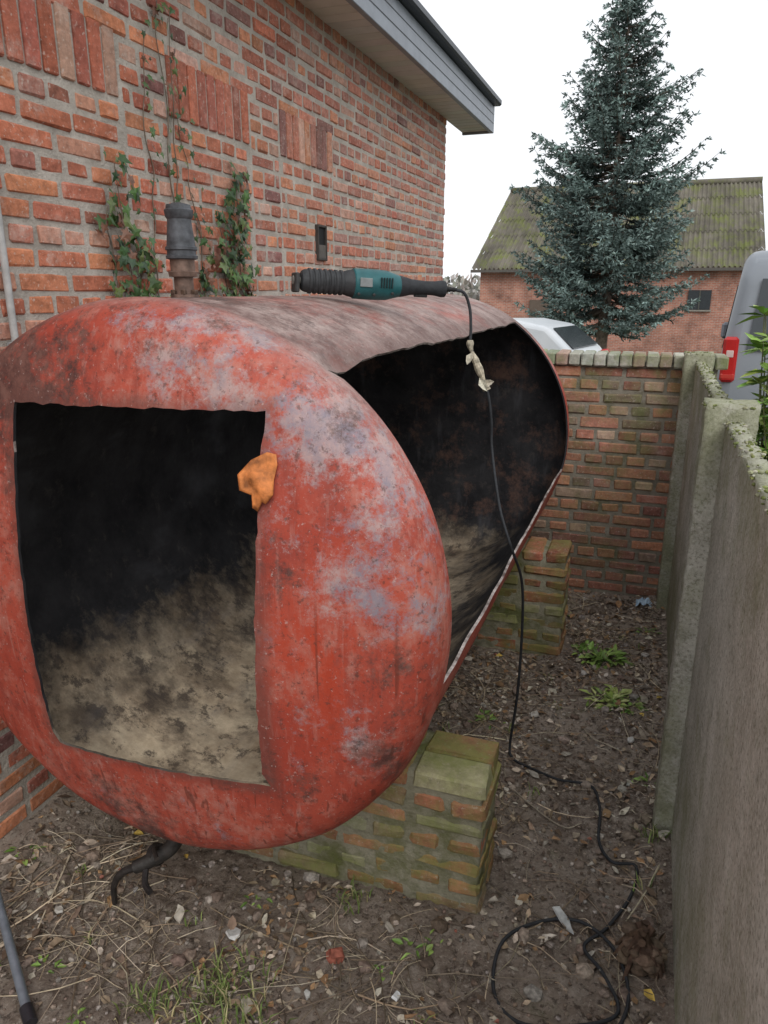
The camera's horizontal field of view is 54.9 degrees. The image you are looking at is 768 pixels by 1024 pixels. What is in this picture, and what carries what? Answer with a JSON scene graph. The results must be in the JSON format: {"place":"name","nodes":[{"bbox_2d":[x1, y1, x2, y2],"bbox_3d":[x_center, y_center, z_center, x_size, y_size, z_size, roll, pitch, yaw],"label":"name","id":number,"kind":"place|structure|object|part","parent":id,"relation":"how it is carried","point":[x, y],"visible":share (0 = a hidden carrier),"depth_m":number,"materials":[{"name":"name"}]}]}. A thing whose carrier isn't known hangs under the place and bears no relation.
{"place":"outdoors","nodes":[
{"label":"outdoors","id":0,"kind":"place"},
{"bbox_2d":[0,355,764,1023],"bbox_3d":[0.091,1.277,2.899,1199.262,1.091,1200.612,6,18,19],"label":"ground","id":1,"kind":"structure","parent":0,"point":[580,999],"depth_m":2.00,"materials":[{"name":"soil"}]},
{"bbox_2d":[0,890,37,1023],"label":"steel rod","id":2,"kind":"object","parent":1,"relation":"on","point":[27,1012],"visible":1,"depth_m":1.75,"materials":[{"name":"grey metal"}]},
{"bbox_2d":[0,0,445,839],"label":"wall mortar","id":3,"kind":"object","parent":1,"relation":"on","point":[70,108],"depth_m":2.71,"materials":[{"name":"grey concrete"}]},
{"bbox_2d":[0,0,446,838],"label":"wall bricks","id":4,"kind":"object","parent":1,"relation":"on","point":[234,126],"depth_m":2.70,"materials":[{"name":"red brick"}]},
{"bbox_2d":[0,205,18,345],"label":"conduit pipe","id":5,"kind":"object","parent":4,"relation":"attached to","point":[8,291],"visible":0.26,"depth_m":1.96,"materials":[{"name":"grey plastic"}]},
{"bbox_2d":[94,0,259,297],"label":"ivy plant","id":6,"kind":"object","parent":4,"relation":"attached to","point":[128,256],"visible":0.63,"depth_m":2.53,"materials":[{"name":"green plant"}]},
{"bbox_2d":[315,224,327,260],"bbox_3d":[-0.321,-1.370,3.766,0.024,0.170,0.110,6,18,19],"label":"wall vent","id":7,"kind":"object","parent":4,"relation":"attached to","point":[321,241],"depth_m":3.76,"materials":[{"name":"metal"}]},
{"bbox_2d":[298,0,486,132],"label":"soffit boards","id":8,"kind":"object","parent":4,"relation":"on","point":[346,20],"visible":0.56,"depth_m":4.11,"materials":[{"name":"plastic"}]},
{"bbox_2d":[346,0,501,135],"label":"fascia and gutter","id":9,"kind":"structure","parent":8,"relation":"on","point":[415,33],"depth_m":4.35,"materials":[{"name":"paint"}]},
{"bbox_2d":[1,598,656,1022],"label":"rubble bits","id":10,"kind":"object","parent":1,"relation":"on","point":[235,932],"visible":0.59,"depth_m":1.95,"materials":[{"name":"grey stone"}]},
{"bbox_2d":[0,612,661,1023],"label":"weeds","id":11,"kind":"object","parent":1,"relation":"on","point":[612,692],"visible":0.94,"depth_m":2.99,"materials":[{"name":"green plant"}]},
{"bbox_2d":[0,593,665,1023],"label":"soil clods","id":12,"kind":"object","parent":1,"relation":"on","point":[532,993],"visible":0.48,"depth_m":2.00,"materials":[{"name":"brown soil"}]},
{"bbox_2d":[0,591,666,1023],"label":"fallen twigs","id":13,"kind":"object","parent":1,"relation":"on","point":[330,933],"visible":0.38,"depth_m":1.93,"materials":[{"name":"brown wood"}]},
{"bbox_2d":[0,590,670,1023],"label":"leaf litter","id":14,"kind":"object","parent":1,"relation":"on","point":[298,960],"visible":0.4,"depth_m":2.10,"materials":[{"name":"brown plant"}]},
{"bbox_2d":[326,947,344,963],"bbox_3d":[-0.122,1.094,1.827,0.043,0.046,0.041,-5,18,-17],"label":"brick fragment","id":15,"kind":"object","parent":1,"relation":"on","point":[333,955],"visible":1,"depth_m":1.82,"materials":[{"name":"brick"}]},
{"bbox_2d":[234,730,500,914],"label":"brick pier","id":16,"kind":"structure","parent":1,"relation":"on","point":[422,826],"depth_m":1.97,"materials":[{"name":"brick"}]},
{"bbox_2d":[0,202,568,904],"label":"oil tank","id":17,"kind":"object","parent":16,"relation":"on","point":[196,650],"visible":0.99,"depth_m":1.79,"materials":[{"name":"metal"}]},
{"bbox_2d":[237,452,276,511],"bbox_3d":[-0.232,-0.054,1.360,0.075,0.110,0.021,0,17,0],"label":"orange dry leaf","id":18,"kind":"object","parent":17,"relation":"attached to","point":[256,476],"visible":1,"depth_m":1.36,"materials":[{"name":"orange plant"}]},
{"bbox_2d":[291,268,456,299],"bbox_3d":[-0.018,-0.649,2.110,0.497,0.087,0.085,-6,18,-19],"label":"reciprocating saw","id":19,"kind":"object","parent":17,"relation":"on","point":[364,284],"visible":1,"depth_m":2.07,"materials":[{"name":"plastic"}]},
{"bbox_2d":[75,634,671,1023],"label":"grass tufts","id":20,"kind":"object","parent":1,"relation":"on","point":[220,986],"visible":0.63,"depth_m":1.75,"materials":[{"name":"green plant"}]},
{"bbox_2d":[443,273,479,300],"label":"distant trees","id":21,"kind":"object","parent":1,"relation":"on","point":[470,289],"visible":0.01,"depth_m":91.19,"materials":[{"name":"plant"}]},
{"bbox_2d":[472,536,571,655],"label":"brick pier","id":22,"kind":"structure","parent":1,"relation":"on","point":[544,564],"depth_m":3.35,"materials":[{"name":"brown brick"}]},
{"bbox_2d":[456,289,638,1023],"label":"extension cord","id":23,"kind":"object","parent":1,"relation":"on","point":[484,384],"visible":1,"depth_m":2.21,"materials":[{"name":"black rubber"}]},
{"bbox_2d":[513,318,608,352],"bbox_3d":[1.766,-2.749,13.272,4.160,1.420,1.732,10,19,30],"label":"parked car","id":24,"kind":"object","parent":1,"relation":"on","point":[548,334],"visible":0.05,"depth_m":12.00,"materials":[{"name":"silver metal"}]},
{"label":"car windows","id":25,"kind":"part","parent":24,"relation":"part of","materials":[{"name":"black glass"}]},
{"bbox_2d":[509,0,725,348],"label":"blue spruce tree","id":26,"kind":"object","parent":1,"relation":"on","point":[638,244],"visible":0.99,"depth_m":16.02,"materials":[{"name":"green plant"}]},
{"bbox_2d":[470,176,765,354],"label":"brick barn","id":27,"kind":"structure","parent":1,"relation":"on","point":[723,237],"depth_m":30.48,"materials":[{"name":"red brick"}]},
{"bbox_2d":[470,267,742,317],"bbox_3d":[9.210,-8.278,30.655,11.500,3.440,0.420,6,18,19],"label":"barn window and trim","id":28,"kind":"structure","parent":27,"relation":"in","point":[704,295],"depth_m":29.53,"materials":[{"name":"wood"}]},
{"bbox_2d":[528,362,717,596],"bbox_3d":[0.714,-0.164,4.117,1.944,1.352,0.189,6,18,19],"label":"wall mortar","id":29,"kind":"object","parent":1,"relation":"on","point":[645,574],"depth_m":3.83,"materials":[{"name":"grey concrete"}]},
{"bbox_2d":[529,349,728,595],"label":"wall bricks","id":30,"kind":"object","parent":1,"relation":"on","point":[603,358],"depth_m":3.80,"materials":[{"name":"red brick"}]},
{"bbox_2d":[611,920,668,982],"bbox_3d":[0.626,1.059,1.808,0.135,0.136,0.146,6,18,19],"label":"root stump","id":31,"kind":"object","parent":1,"relation":"on","point":[641,950],"visible":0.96,"depth_m":1.77,"materials":[{"name":"brown wood"}]},
{"bbox_2d":[636,597,651,606],"bbox_3d":[1.350,0.470,3.840,0.080,0.058,0.070,6,18,19],"label":"plastic scrap","id":32,"kind":"object","parent":1,"relation":"on","point":[642,601],"visible":1,"depth_m":3.83,"materials":[{"name":"plastic"}]},
{"bbox_2d":[652,351,767,1023],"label":"concrete fence","id":33,"kind":"object","parent":1,"relation":"on","point":[710,808],"visible":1,"depth_m":1.52,"materials":[{"name":"grey concrete"}]},
{"bbox_2d":[717,250,767,443],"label":"parked van","id":34,"kind":"object","parent":1,"relation":"on","point":[752,289],"visible":0.41,"depth_m":6.27,"materials":[{"name":"grey paint"}]},
{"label":"van windows","id":35,"kind":"part","parent":34,"relation":"part of","materials":[{"name":"black glass"}]},
{"bbox_2d":[734,305,767,460],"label":"laurel shrub","id":36,"kind":"object","parent":1,"relation":"on","point":[762,347],"visible":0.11,"depth_m":2.17,"materials":[{"name":"green plant"}]},
{"bbox_2d":[419,0,767,292],"label":"sky","id":37,"kind":"structure","parent":0,"point":[523,49],"materials":[{"name":"white"}]}
]}

